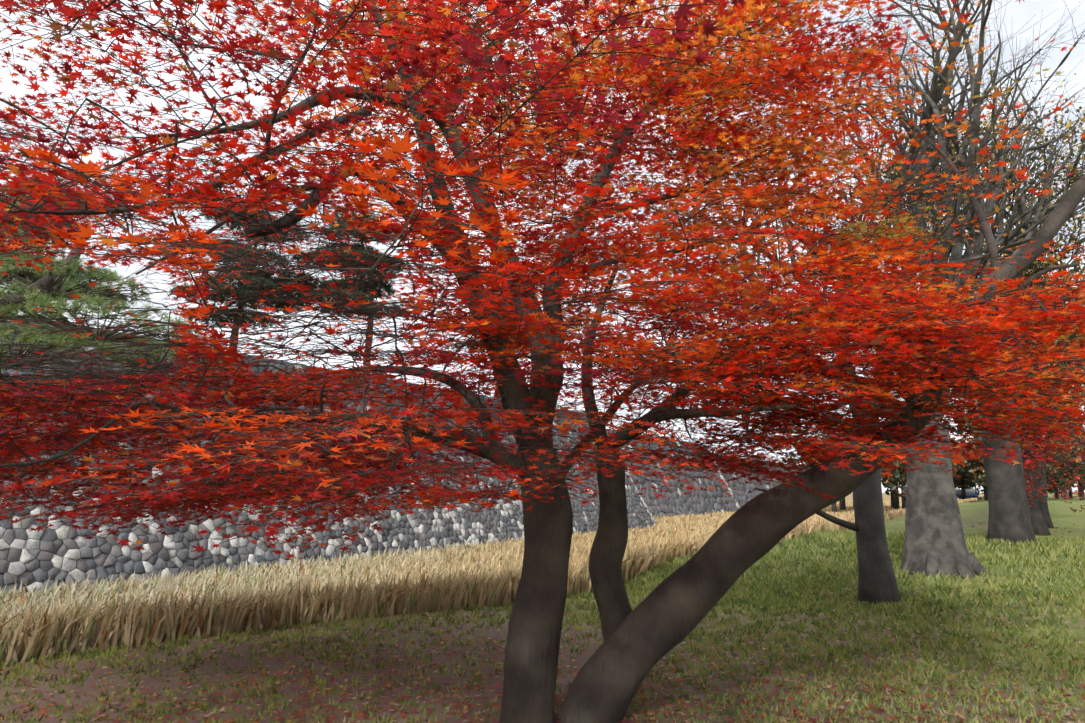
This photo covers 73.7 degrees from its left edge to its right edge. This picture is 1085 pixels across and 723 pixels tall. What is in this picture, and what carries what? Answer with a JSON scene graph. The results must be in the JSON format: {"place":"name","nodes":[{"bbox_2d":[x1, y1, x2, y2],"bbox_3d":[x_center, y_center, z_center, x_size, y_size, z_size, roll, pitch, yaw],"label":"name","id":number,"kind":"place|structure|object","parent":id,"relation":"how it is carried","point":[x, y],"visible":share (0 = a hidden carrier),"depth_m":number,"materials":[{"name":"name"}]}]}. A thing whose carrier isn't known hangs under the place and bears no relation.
{"place":"outdoors","nodes":[
{"label":"outdoors","id":0,"kind":"place"},
{"bbox_2d":[0,177,128,317],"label":"pine tree","id":1,"kind":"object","parent":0,"point":[77,266],"depth_m":43.59,"materials":[{"name":"green plant"}]},
{"bbox_2d":[0,176,226,375],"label":"pine","id":2,"kind":"object","parent":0,"point":[59,303],"depth_m":11.43,"materials":[{"name":"green plant"}]},
{"bbox_2d":[164,201,322,350],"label":"pine tree","id":3,"kind":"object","parent":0,"point":[262,281],"depth_m":51.31,"materials":[{"name":"green plant"}]},
{"bbox_2d":[289,207,408,373],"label":"pine tree","id":4,"kind":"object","parent":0,"point":[381,283],"depth_m":53.36,"materials":[{"name":"green plant"}]},
{"bbox_2d":[454,274,537,397],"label":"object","id":5,"kind":"structure","parent":0,"point":[502,317],"depth_m":68.05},
{"bbox_2d":[0,492,1084,722],"bbox_3d":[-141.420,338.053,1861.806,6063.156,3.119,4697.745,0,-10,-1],"label":"terrain","id":6,"kind":"structure","parent":0,"point":[1062,516],"depth_m":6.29,"materials":[{"name":"green plant"}]},
{"bbox_2d":[25,352,668,571],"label":"castle wall","id":7,"kind":"structure","parent":6,"relation":"on","point":[190,541],"depth_m":33.24,"materials":[{"name":"grey stone"}]},
{"bbox_2d":[0,314,808,596],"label":"castle wall stones","id":8,"kind":"object","parent":6,"relation":"on","point":[61,556],"visible":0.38,"depth_m":42.19,"materials":[{"name":"grey stone"}]},
{"bbox_2d":[0,496,983,664],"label":"moat reeds","id":9,"kind":"object","parent":6,"relation":"on","point":[73,617],"visible":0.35,"depth_m":10.82,"materials":[{"name":"beige plant"}]},
{"bbox_2d":[0,0,1084,722],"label":"maple tree","id":10,"kind":"object","parent":6,"relation":"on","point":[404,146],"depth_m":4.18,"materials":[{"name":"red plant"}]},
{"bbox_2d":[0,522,1084,722],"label":"fallen leaves","id":11,"kind":"object","parent":6,"relation":"on","point":[564,700],"visible":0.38,"depth_m":5.75,"materials":[{"name":"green plant"}]},
{"bbox_2d":[592,0,1084,578],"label":"zelkova tree","id":12,"kind":"object","parent":6,"relation":"on","point":[934,542],"depth_m":13.77,"materials":[{"name":"grey plant"}]},
{"bbox_2d":[690,97,1025,604],"bbox_3d":[5.398,-0.271,12.333,4.751,8.562,6.378,-5,-12,27],"label":"cherry tree","id":13,"kind":"object","parent":6,"relation":"on","point":[877,579],"depth_m":10.80,"materials":[{"name":"brown plant"}]},
{"bbox_2d":[781,415,1084,512],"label":"trees","id":14,"kind":"object","parent":6,"relation":"on","point":[973,470],"materials":[{"name":"green plant"}]},
{"bbox_2d":[822,95,1084,542],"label":"tree","id":15,"kind":"object","parent":6,"relation":"on","point":[1009,518],"depth_m":20.73,"materials":[{"name":"grey plant"}]},
{"bbox_2d":[835,227,1084,535],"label":"trees","id":16,"kind":"object","parent":6,"relation":"on","point":[1041,521],"depth_m":31.26,"materials":[{"name":"brown plant"}]},
{"bbox_2d":[955,489,977,498],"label":"parked van","id":17,"kind":"object","parent":6,"relation":"on","point":[971,493],"visible":0.5,"depth_m":151.48,"materials":[{"name":"paint"}]},
{"bbox_2d":[1019,386,1084,512],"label":"maple","id":18,"kind":"object","parent":6,"relation":"on","point":[1075,476],"depth_m":25.69,"materials":[{"name":"red plant"}]},
{"bbox_2d":[0,0,1084,492],"label":"sky","id":19,"kind":"structure","parent":0,"point":[1017,14],"materials":[{"name":"white"}]}
]}

